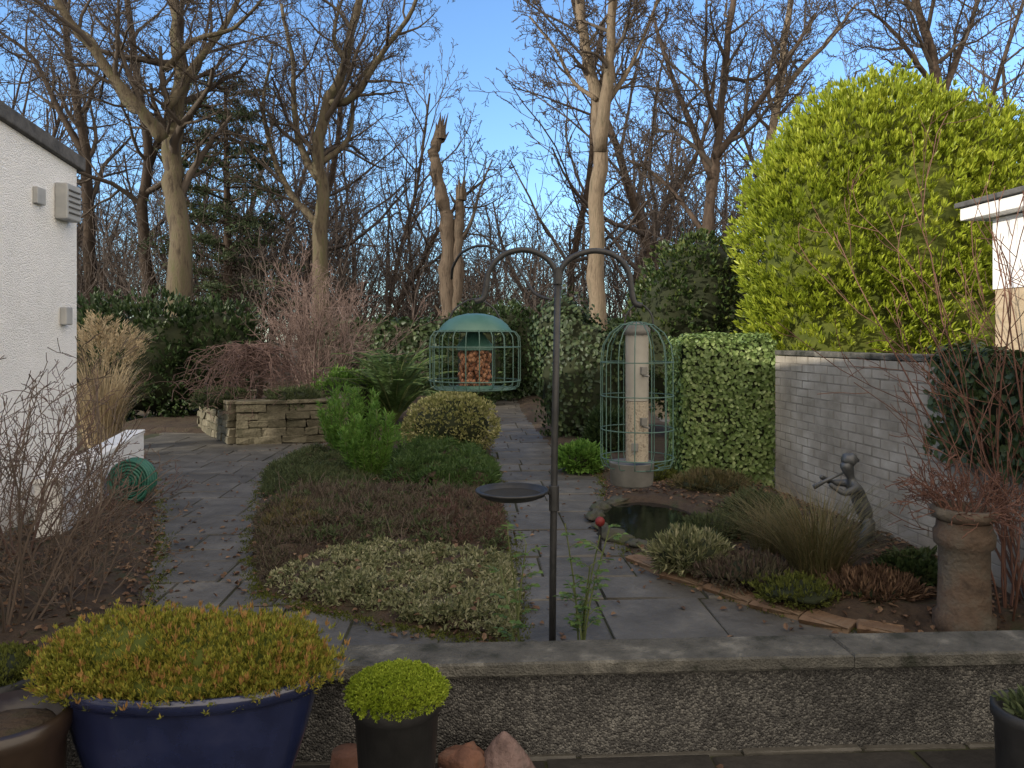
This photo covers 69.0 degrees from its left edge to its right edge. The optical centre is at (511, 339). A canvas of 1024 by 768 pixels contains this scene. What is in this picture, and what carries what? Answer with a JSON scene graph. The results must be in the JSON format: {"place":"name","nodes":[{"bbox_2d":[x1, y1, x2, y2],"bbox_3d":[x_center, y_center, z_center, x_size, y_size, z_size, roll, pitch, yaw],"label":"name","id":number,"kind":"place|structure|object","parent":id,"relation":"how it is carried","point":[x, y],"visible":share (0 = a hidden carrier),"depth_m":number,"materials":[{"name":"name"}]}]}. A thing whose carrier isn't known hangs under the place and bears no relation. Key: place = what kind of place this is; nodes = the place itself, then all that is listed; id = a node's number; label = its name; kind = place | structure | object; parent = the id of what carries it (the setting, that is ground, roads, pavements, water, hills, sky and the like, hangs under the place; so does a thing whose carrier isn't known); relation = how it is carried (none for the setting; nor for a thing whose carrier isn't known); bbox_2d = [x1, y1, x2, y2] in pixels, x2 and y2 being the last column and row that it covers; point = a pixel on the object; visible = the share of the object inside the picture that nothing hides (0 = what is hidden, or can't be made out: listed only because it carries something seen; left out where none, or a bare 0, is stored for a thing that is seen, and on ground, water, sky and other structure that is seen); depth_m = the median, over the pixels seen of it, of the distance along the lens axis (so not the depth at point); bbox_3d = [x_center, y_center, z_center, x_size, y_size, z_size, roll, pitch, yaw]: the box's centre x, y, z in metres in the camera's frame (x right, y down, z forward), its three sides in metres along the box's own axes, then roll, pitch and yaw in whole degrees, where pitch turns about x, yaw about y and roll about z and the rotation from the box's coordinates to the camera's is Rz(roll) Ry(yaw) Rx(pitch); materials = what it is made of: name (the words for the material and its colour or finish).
{"place":"outdoors","nodes":[
{"label":"outdoors","id":0,"kind":"place"},
{"bbox_2d":[0,100,85,532],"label":"garage","id":1,"kind":"structure","parent":0,"point":[40,203],"depth_m":6.29,"materials":[{"name":"paint"}]},
{"bbox_2d":[0,452,160,647],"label":"garden bed","id":2,"kind":"object","parent":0,"point":[110,586],"visible":0.11,"depth_m":4.40,"materials":[{"name":"soil"}]},
{"bbox_2d":[0,437,144,582],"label":"bare shrub","id":3,"kind":"object","parent":2,"relation":"on","point":[46,561],"visible":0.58,"depth_m":4.59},
{"bbox_2d":[0,357,153,560],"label":"bare shrub","id":4,"kind":"object","parent":2,"relation":"on","point":[52,484],"visible":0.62,"depth_m":4.92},
{"bbox_2d":[0,328,183,632],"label":"bare shrub","id":5,"kind":"object","parent":2,"relation":"on","point":[20,558],"visible":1,"depth_m":3.85,"materials":[{"name":"plant"}]},
{"bbox_2d":[0,500,192,612],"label":"bare shrub","id":6,"kind":"object","parent":2,"relation":"on","point":[106,555],"visible":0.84,"depth_m":4.04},
{"bbox_2d":[107,457,156,501],"bbox_3d":[-3.424,1.286,6.750,0.390,0.437,0.280,0,0,0],"label":"hose reel","id":7,"kind":"object","parent":2,"relation":"on","point":[146,467],"visible":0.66,"depth_m":6.65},
{"bbox_2d":[67,438,197,534],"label":"bare shrub","id":8,"kind":"object","parent":2,"relation":"on","point":[109,476],"visible":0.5,"depth_m":5.65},
{"bbox_2d":[121,395,477,442],"bbox_3d":[-3.805,1.479,15.220,6.390,0.118,8.640,0,0,0],"label":"garden bed","id":9,"kind":"object","parent":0,"point":[178,424],"visible":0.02,"depth_m":12.74,"materials":[{"name":"soil"}]},
{"bbox_2d":[77,284,283,425],"bbox_3d":[-6.851,0.284,14.392,4.808,2.688,2.458,0,0,-12],"label":"evergreen shrub","id":10,"kind":"object","parent":9,"relation":"on","point":[181,335],"visible":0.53,"depth_m":13.88,"materials":[{"name":"plant"}]},
{"bbox_2d":[236,233,448,415],"bbox_3d":[-3.101,-0.188,13.912,3.682,3.395,4.043,0,0,28],"label":"bare shrub","id":11,"kind":"object","parent":9,"relation":"on","point":[317,328],"visible":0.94,"depth_m":13.24,"materials":[{"name":"plant"}]},
{"bbox_2d":[310,364,388,425],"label":"evergreen shrub","id":12,"kind":"object","parent":9,"relation":"on","point":[327,384],"visible":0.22,"depth_m":12.54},
{"bbox_2d":[312,348,457,422],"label":"fern","id":13,"kind":"object","parent":9,"relation":"on","point":[401,386],"visible":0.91,"depth_m":12.31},
{"bbox_2d":[248,422,513,641],"bbox_3d":[-1.380,1.479,9.838,2.900,0.118,12.300,0,0,0],"label":"garden bed","id":14,"kind":"object","parent":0,"point":[377,615],"visible":0.06,"depth_m":4.35,"materials":[{"name":"soil"}]},
{"bbox_2d":[256,440,383,498],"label":"heather","id":15,"kind":"object","parent":14,"relation":"on","point":[319,462],"visible":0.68,"depth_m":7.68,"materials":[{"name":"plant"}]},
{"bbox_2d":[315,380,379,452],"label":"rosemary bush","id":16,"kind":"object","parent":14,"relation":"on","point":[330,424],"visible":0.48,"depth_m":9.07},
{"bbox_2d":[336,399,397,476],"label":"rosemary bush","id":17,"kind":"object","parent":14,"relation":"on","point":[356,449],"visible":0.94,"depth_m":7.75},
{"bbox_2d":[248,470,509,582],"bbox_3d":[-1.117,1.389,5.904,2.215,0.338,2.710,0,0,0],"label":"heather","id":18,"kind":"object","parent":14,"relation":"on","point":[274,556],"visible":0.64,"depth_m":5.62,"materials":[{"name":"plant"}]},
{"bbox_2d":[255,478,509,550],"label":"plant","id":19,"kind":"object","parent":14,"relation":"on","point":[331,531],"visible":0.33,"depth_m":5.46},
{"bbox_2d":[264,536,523,636],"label":"groundcover plant","id":20,"kind":"object","parent":14,"relation":"on","point":[347,580],"visible":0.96,"depth_m":4.32,"materials":[{"name":"plant"}]},
{"bbox_2d":[380,426,502,489],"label":"juniper","id":21,"kind":"object","parent":14,"relation":"on","point":[421,459],"visible":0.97,"depth_m":7.44,"materials":[{"name":"plant"}]},
{"bbox_2d":[401,391,502,450],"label":"box bush","id":22,"kind":"object","parent":14,"relation":"on","point":[455,414],"visible":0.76,"depth_m":9.26,"materials":[{"name":"green plant"}]},
{"bbox_2d":[412,487,510,548],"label":"heather","id":23,"kind":"object","parent":14,"relation":"on","point":[492,518],"visible":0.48,"depth_m":5.64,"materials":[{"name":"plant"}]},
{"bbox_2d":[77,342,775,458],"bbox_3d":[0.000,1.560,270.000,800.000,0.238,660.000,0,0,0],"label":"ground","id":24,"kind":"structure","parent":0,"point":[657,411],"depth_m":17.22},
{"bbox_2d":[1,20,120,187],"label":"bare tree","id":25,"kind":"object","parent":24,"relation":"on","point":[54,132],"visible":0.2,"depth_m":29.80,"materials":[{"name":"brown plant"}]},
{"bbox_2d":[0,90,151,306],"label":"bare tree","id":26,"kind":"object","parent":24,"relation":"on","point":[80,237],"visible":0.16,"depth_m":31.33,"materials":[{"name":"brown plant"}]},
{"bbox_2d":[0,0,159,304],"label":"bare tree","id":27,"kind":"object","parent":24,"relation":"on","point":[86,149],"visible":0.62,"depth_m":25.99,"materials":[{"name":"brown plant"}]},
{"bbox_2d":[77,309,155,447],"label":"ornamental grass","id":28,"kind":"object","parent":24,"relation":"on","point":[105,388],"depth_m":10.09,"materials":[{"name":"plant"}]},
{"bbox_2d":[44,0,246,313],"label":"bare tree","id":29,"kind":"object","parent":24,"relation":"on","point":[139,201],"visible":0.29,"depth_m":23.85,"materials":[{"name":"brown plant"}]},
{"bbox_2d":[94,111,199,292],"bbox_3d":[-15.742,-4.071,32.773,4.825,11.350,4.146,0,0,-42],"label":"bare tree","id":30,"kind":"object","parent":24,"relation":"on","point":[123,176],"visible":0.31,"depth_m":31.97,"materials":[{"name":"brown plant"}]},
{"bbox_2d":[0,0,316,316],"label":"bare tree","id":31,"kind":"object","parent":24,"relation":"on","point":[167,131],"visible":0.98,"depth_m":19.04,"materials":[{"name":"brown plant"}]},
{"bbox_2d":[108,59,291,337],"bbox_3d":[-12.418,-4.607,29.984,7.053,12.442,6.059,0,0,-32],"label":"bare tree","id":32,"kind":"object","parent":24,"relation":"on","point":[160,170],"visible":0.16,"depth_m":29.45,"materials":[{"name":"brown plant"}]},
{"bbox_2d":[128,68,308,313],"bbox_3d":[-9.235,-3.439,24.058,5.484,10.086,4.680,0,0,0],"label":"pine tree","id":33,"kind":"object","parent":24,"relation":"on","point":[225,255],"visible":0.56,"depth_m":23.63,"materials":[{"name":"green plant"}]},
{"bbox_2d":[150,126,363,312],"bbox_3d":[-9.355,-3.511,28.709,6.297,10.252,7.460,0,0,2],"label":"bare tree","id":34,"kind":"object","parent":24,"relation":"on","point":[293,213],"visible":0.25,"depth_m":29.56,"materials":[{"name":"brown plant"}]},
{"bbox_2d":[251,1,379,345],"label":"bare tree","id":35,"kind":"object","parent":24,"relation":"on","point":[312,132],"visible":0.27,"depth_m":33.22,"materials":[{"name":"brown plant"}]},
{"bbox_2d":[202,0,430,378],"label":"bare tree","id":36,"kind":"object","parent":24,"relation":"on","point":[331,175],"visible":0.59,"depth_m":27.08,"materials":[{"name":"brown plant"}]},
{"bbox_2d":[207,0,454,364],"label":"bare tree","id":37,"kind":"object","parent":24,"relation":"on","point":[333,100],"visible":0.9,"depth_m":21.92,"materials":[{"name":"brown plant"}]},
{"bbox_2d":[275,116,400,311],"bbox_3d":[-7.644,-4.386,34.783,5.840,11.992,6.797,0,0,-40],"label":"bare tree","id":38,"kind":"object","parent":24,"relation":"on","point":[347,205],"visible":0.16,"depth_m":34.48,"materials":[{"name":"brown plant"}]},
{"bbox_2d":[372,169,439,320],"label":"bare tree","id":39,"kind":"object","parent":24,"relation":"on","point":[403,242],"visible":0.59,"depth_m":27.76,"materials":[{"name":"brown plant"}]},
{"bbox_2d":[356,29,472,308],"bbox_3d":[-4.529,-5.152,30.650,5.761,13.552,4.950,0,0,30],"label":"bare tree","id":40,"kind":"object","parent":24,"relation":"on","point":[422,149],"visible":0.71,"depth_m":30.57,"materials":[{"name":"brown plant"}]},
{"bbox_2d":[77,136,765,386],"bbox_3d":[1.218,-4.902,42.762,98.617,13.488,45.999,0,0,0],"label":"thicket","id":41,"kind":"object","parent":24,"relation":"on","point":[134,279],"visible":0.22,"depth_m":25.33,"materials":[{"name":"plant"}]},
{"bbox_2d":[330,91,531,319],"bbox_3d":[-3.135,-3.459,26.407,7.384,10.147,6.232,0,0,-8],"label":"bare tree","id":42,"kind":"object","parent":24,"relation":"on","point":[432,240],"visible":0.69,"depth_m":26.60,"materials":[{"name":"brown plant"}]},
{"bbox_2d":[427,112,504,320],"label":"broken tree","id":43,"kind":"object","parent":24,"relation":"on","point":[453,235],"visible":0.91,"depth_m":21.87,"materials":[{"name":"brown wood"}]},
{"bbox_2d":[300,312,659,400],"bbox_3d":[-0.284,0.448,19.610,10.407,2.411,1.468,0,0,0],"label":"back hedge","id":44,"kind":"object","parent":24,"relation":"on","point":[415,337],"visible":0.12,"depth_m":19.20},
{"bbox_2d":[464,170,553,315],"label":"bare tree","id":45,"kind":"object","parent":24,"relation":"on","point":[497,227],"visible":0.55,"depth_m":34.05,"materials":[{"name":"brown plant"}]},
{"bbox_2d":[450,244,642,640],"bbox_3d":[0.030,0.582,3.539,1.078,2.137,0.477,0,0,29],"label":"feeder pole","id":46,"kind":"object","parent":24,"relation":"on","point":[511,492],"visible":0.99,"depth_m":3.48,"materials":[{"name":"metal"}]},
{"bbox_2d":[429,298,520,391],"bbox_3d":[-0.173,0.016,3.480,0.428,0.424,0.428,0,0,0],"label":"peanut feeder","id":47,"kind":"object","parent":46,"relation":"hanging from","point":[475,373],"visible":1,"depth_m":3.41,"materials":[{"name":"green metal"}]},
{"bbox_2d":[600,304,674,488],"bbox_3d":[0.584,0.252,3.480,0.344,0.849,0.344,0,0,0],"label":"seed feeder","id":48,"kind":"object","parent":46,"relation":"hanging from","point":[634,469],"visible":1,"depth_m":3.43,"materials":[{"name":"green metal"}]},
{"bbox_2d":[464,0,695,300],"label":"bare tree","id":49,"kind":"object","parent":24,"relation":"on","point":[575,240],"visible":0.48,"depth_m":25.70,"materials":[{"name":"brown plant"}]},
{"bbox_2d":[496,0,704,277],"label":"bare tree","id":50,"kind":"object","parent":24,"relation":"on","point":[633,199],"visible":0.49,"depth_m":25.95,"materials":[{"name":"brown plant"}]},
{"bbox_2d":[565,8,802,317],"bbox_3d":[6.992,-5.942,30.403,8.594,15.162,7.384,0,0,-42],"label":"bare tree","id":51,"kind":"object","parent":24,"relation":"on","point":[694,161],"visible":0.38,"depth_m":30.68,"materials":[{"name":"brown plant"}]},
{"bbox_2d":[607,0,846,240],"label":"bare tree","id":52,"kind":"object","parent":24,"relation":"on","point":[712,167],"visible":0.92,"depth_m":19.86,"materials":[{"name":"brown plant"}]},
{"bbox_2d":[729,0,880,275],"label":"bare tree","id":53,"kind":"object","parent":24,"relation":"on","point":[773,122],"visible":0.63,"depth_m":24.10,"materials":[{"name":"beige plant"}]},
{"bbox_2d":[721,59,1023,393],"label":"laurel bush","id":54,"kind":"object","parent":24,"relation":"on","point":[819,149],"visible":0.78,"depth_m":8.00,"materials":[{"name":"green plant"}]},
{"bbox_2d":[818,0,1023,91],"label":"bare tree","id":55,"kind":"object","parent":24,"relation":"on","point":[926,44],"visible":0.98,"depth_m":20.86,"materials":[{"name":"brown plant"}]},
{"bbox_2d":[893,0,1023,122],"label":"bare tree","id":56,"kind":"object","parent":24,"relation":"on","point":[1003,60],"visible":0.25,"depth_m":26.81,"materials":[{"name":"brown plant"}]},
{"bbox_2d":[0,399,994,767],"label":"path","id":57,"kind":"structure","parent":0,"point":[652,609],"depth_m":4.95,"materials":[{"name":"stone"}]},
{"bbox_2d":[33,429,144,537],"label":"wall","id":58,"kind":"structure","parent":57,"relation":"on","point":[139,438],"depth_m":6.15,"materials":[{"name":"white paint"}]},
{"bbox_2d":[197,389,351,444],"bbox_3d":[-3.480,1.186,12.073,2.614,0.664,2.935,0,0,-35],"label":"raised stone bed","id":59,"kind":"object","parent":57,"relation":"on","point":[269,423],"visible":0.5,"depth_m":10.79,"materials":[{"name":"stone"}]},
{"bbox_2d":[186,385,255,411],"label":"alpine plant","id":60,"kind":"object","parent":59,"relation":"on","point":[227,395],"visible":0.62,"depth_m":10.92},
{"bbox_2d":[148,340,329,427],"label":"weeping shrub","id":61,"kind":"object","parent":59,"relation":"on","point":[238,355],"visible":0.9,"depth_m":11.36,"materials":[{"name":"brown plant"}]},
{"bbox_2d":[5,430,908,642],"bbox_3d":[-2.252,1.492,8.655,8.203,0.033,13.374,0,0,-22],"label":"path moss","id":62,"kind":"object","parent":57,"relation":"on","point":[266,594],"visible":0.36,"depth_m":4.36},
{"bbox_2d":[433,294,541,404],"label":"evergreen shrub","id":63,"kind":"object","parent":57,"relation":"on","point":[514,319],"visible":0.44,"depth_m":18.02,"materials":[{"name":"plant"}]},
{"bbox_2d":[0,415,1023,767],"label":"leaf litter","id":64,"kind":"object","parent":57,"relation":"on","point":[484,635],"visible":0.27,"depth_m":4.76,"materials":[{"name":"plant"}]},
{"bbox_2d":[484,521,547,641],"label":"rose plant","id":65,"kind":"object","parent":57,"relation":"on","point":[518,623],"visible":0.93,"depth_m":3.27,"materials":[{"name":"green plant"}]},
{"bbox_2d":[66,630,1023,767],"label":"front wall","id":66,"kind":"structure","parent":57,"relation":"on","point":[578,698],"depth_m":2.73,"materials":[{"name":"concrete"}]},
{"bbox_2d":[558,437,610,474],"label":"plant","id":67,"kind":"object","parent":57,"relation":"on","point":[581,455],"visible":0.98,"depth_m":8.33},
{"bbox_2d":[552,523,628,639],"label":"rose plant","id":68,"kind":"object","parent":57,"relation":"on","point":[577,623],"visible":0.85,"depth_m":3.28,"materials":[{"name":"green plant"}]},
{"bbox_2d":[798,608,855,633],"bbox_3d":[1.692,1.498,3.963,0.257,0.072,0.259,0,1,41],"label":"edging stone","id":69,"kind":"object","parent":57,"relation":"on","point":[820,618],"visible":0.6,"depth_m":3.91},
{"bbox_2d":[775,350,1023,599],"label":"brick wall","id":70,"kind":"structure","parent":57,"relation":"on","point":[818,434],"depth_m":5.92,"materials":[{"name":"brick"}]},
{"bbox_2d":[921,340,1023,485],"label":"ivy","id":71,"kind":"object","parent":70,"relation":"attached to","point":[980,393],"visible":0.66,"depth_m":4.42,"materials":[{"name":"green plant"}]},
{"bbox_2d":[0,0,1023,341],"label":"sky","id":72,"kind":"structure","parent":0,"point":[482,30],"materials":[{"name":"blue"}]},
{"bbox_2d":[514,395,669,469],"bbox_3d":[1.530,1.479,13.900,2.960,0.118,11.200,0,0,0],"label":"garden bed","id":73,"kind":"object","parent":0,"point":[528,405],"visible":0.16,"depth_m":12.12,"materials":[{"name":"soil"}]},
{"bbox_2d":[525,284,625,437],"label":"ivy column","id":74,"kind":"structure","parent":73,"relation":"on","point":[583,336],"depth_m":10.96,"materials":[{"name":"green plant"}]},
{"bbox_2d":[511,0,686,335],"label":"bare tree","id":75,"kind":"object","parent":73,"relation":"on","point":[601,93],"visible":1,"depth_m":16.92,"materials":[{"name":"beige plant"}]},
{"bbox_2d":[579,400,625,452],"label":"plant","id":76,"kind":"object","parent":73,"relation":"on","point":[590,429],"visible":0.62,"depth_m":9.55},
{"bbox_2d":[619,227,763,419],"bbox_3d":[2.913,-0.228,11.404,2.666,2.960,2.010,0,0,0],"label":"holly bush","id":77,"kind":"object","parent":73,"relation":"on","point":[692,289],"visible":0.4,"depth_m":10.84,"materials":[{"name":"green plant"}]},
{"bbox_2d":[293,749,995,767],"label":"patio","id":78,"kind":"structure","parent":0,"point":[979,758],"depth_m":2.66,"materials":[{"name":"stone"}]},
{"bbox_2d":[0,640,47,693],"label":"plant","id":79,"kind":"object","parent":78,"relation":"on","point":[16,659],"visible":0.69,"depth_m":2.27,"materials":[{"name":"green plant"}]},
{"bbox_2d":[0,689,72,767],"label":"brown pot","id":80,"kind":"object","parent":78,"relation":"on","point":[32,735],"visible":0.9,"depth_m":1.96,"materials":[{"name":"ceramic"}]},
{"bbox_2d":[48,666,328,767],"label":"blue bowl","id":81,"kind":"object","parent":78,"relation":"on","point":[267,732],"visible":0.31,"depth_m":1.98,"materials":[{"name":"ceramic"}]},
{"bbox_2d":[20,597,354,719],"bbox_3d":[-0.917,0.889,2.138,0.916,0.261,0.524,0,0,0],"label":"golden plant","id":82,"kind":"object","parent":81,"relation":"in","point":[176,654],"visible":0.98,"depth_m":2.04,"materials":[{"name":"plant"}]},
{"bbox_2d":[350,697,442,767],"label":"black pot","id":83,"kind":"object","parent":78,"relation":"on","point":[408,742],"visible":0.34,"depth_m":2.14,"materials":[{"name":"plastic"}]},
{"bbox_2d":[343,657,452,722],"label":"lime plant","id":84,"kind":"object","parent":83,"relation":"in","point":[399,684],"visible":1,"depth_m":2.18,"materials":[{"name":"plant"}]},
{"bbox_2d":[437,741,484,767],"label":"clay lump","id":85,"kind":"object","parent":78,"relation":"on","point":[469,754],"visible":1,"depth_m":2.52,"materials":[{"name":"stone"}]},
{"bbox_2d":[484,731,535,767],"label":"cone stone","id":86,"kind":"object","parent":78,"relation":"on","point":[504,749],"visible":0.96,"depth_m":2.54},
{"bbox_2d":[990,689,1023,767],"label":"black pot","id":87,"kind":"object","parent":78,"relation":"on","point":[1009,737],"visible":0.78,"depth_m":2.18,"materials":[{"name":"plastic"}]},
{"bbox_2d":[603,502,692,539],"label":"pond","id":88,"kind":"structure","parent":0,"point":[642,520],"depth_m":6.19,"materials":[{"name":"liquid"}]},
{"bbox_2d":[599,470,1023,631],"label":"garden bed","id":89,"kind":"object","parent":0,"point":[916,610],"visible":0.15,"depth_m":4.24,"materials":[{"name":"soil"}]},
{"bbox_2d":[635,521,734,579],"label":"plant","id":90,"kind":"object","parent":89,"relation":"on","point":[677,551],"visible":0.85,"depth_m":4.69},
{"bbox_2d":[664,465,761,494],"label":"plant","id":91,"kind":"object","parent":89,"relation":"on","point":[703,479],"visible":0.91,"depth_m":7.04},
{"bbox_2d":[678,506,759,541],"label":"plant","id":92,"kind":"object","parent":89,"relation":"on","point":[699,519],"visible":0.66,"depth_m":5.37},
{"bbox_2d":[661,331,778,487],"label":"ivy hedge","id":93,"kind":"object","parent":89,"relation":"on","point":[724,404],"visible":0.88,"depth_m":7.57,"materials":[{"name":"green plant"}]},
{"bbox_2d":[685,545,802,595],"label":"plant","id":94,"kind":"object","parent":89,"relation":"on","point":[740,566],"visible":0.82,"depth_m":4.46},
{"bbox_2d":[706,485,796,524],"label":"plant","id":95,"kind":"object","parent":89,"relation":"on","point":[744,491],"visible":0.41,"depth_m":5.83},
{"bbox_2d":[698,490,838,554],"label":"sedge","id":96,"kind":"object","parent":89,"relation":"on","point":[757,544],"visible":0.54,"depth_m":5.04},
{"bbox_2d":[741,568,867,612],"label":"plant","id":97,"kind":"object","parent":89,"relation":"on","point":[811,591],"visible":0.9,"depth_m":4.11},
{"bbox_2d":[692,471,944,578],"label":"sedge","id":98,"kind":"object","parent":89,"relation":"on","point":[805,544],"visible":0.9,"depth_m":4.46,"materials":[{"name":"plant"}]},
{"bbox_2d":[812,452,875,547],"bbox_3d":[2.380,1.190,5.208,0.577,0.813,0.321,0,0,0],"label":"statue","id":99,"kind":"object","parent":89,"relation":"on","point":[849,461],"visible":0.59,"depth_m":5.16,"materials":[{"name":"grey metal"}]},
{"bbox_2d":[814,559,936,607],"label":"plant","id":100,"kind":"object","parent":89,"relation":"on","point":[872,582],"visible":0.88,"depth_m":4.13,"materials":[{"name":"brown plant"}]},
{"bbox_2d":[765,94,1023,599],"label":"bare shrub","id":101,"kind":"object","parent":89,"relation":"on","point":[1008,306],"visible":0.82,"depth_m":4.30,"materials":[{"name":"plant"}]},
{"bbox_2d":[867,545,937,586],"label":"plant","id":102,"kind":"object","parent":89,"relation":"on","point":[920,562],"visible":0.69,"depth_m":4.36,"materials":[{"name":"green plant"}]},
{"bbox_2d":[888,347,1023,620],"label":"bare shrub","id":103,"kind":"object","parent":89,"relation":"on","point":[1003,544],"visible":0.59,"depth_m":3.95,"materials":[{"name":"plant"}]},
{"bbox_2d":[929,501,999,631],"bbox_3d":[2.306,1.165,3.801,0.311,0.630,0.311,0,0,0],"label":"chimney pot","id":104,"kind":"object","parent":89,"relation":"on","point":[964,596],"visible":0.88,"depth_m":3.70,"materials":[{"name":"ceramic"}]},
{"bbox_2d":[883,452,1023,538],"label":"dry plant","id":105,"kind":"object","parent":104,"relation":"in","point":[929,492],"visible":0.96,"depth_m":3.79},
{"bbox_2d":[954,186,1023,351],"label":"shed","id":106,"kind":"structure","parent":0,"point":[1010,202],"depth_m":5.14,"materials":[{"name":"white paint"}]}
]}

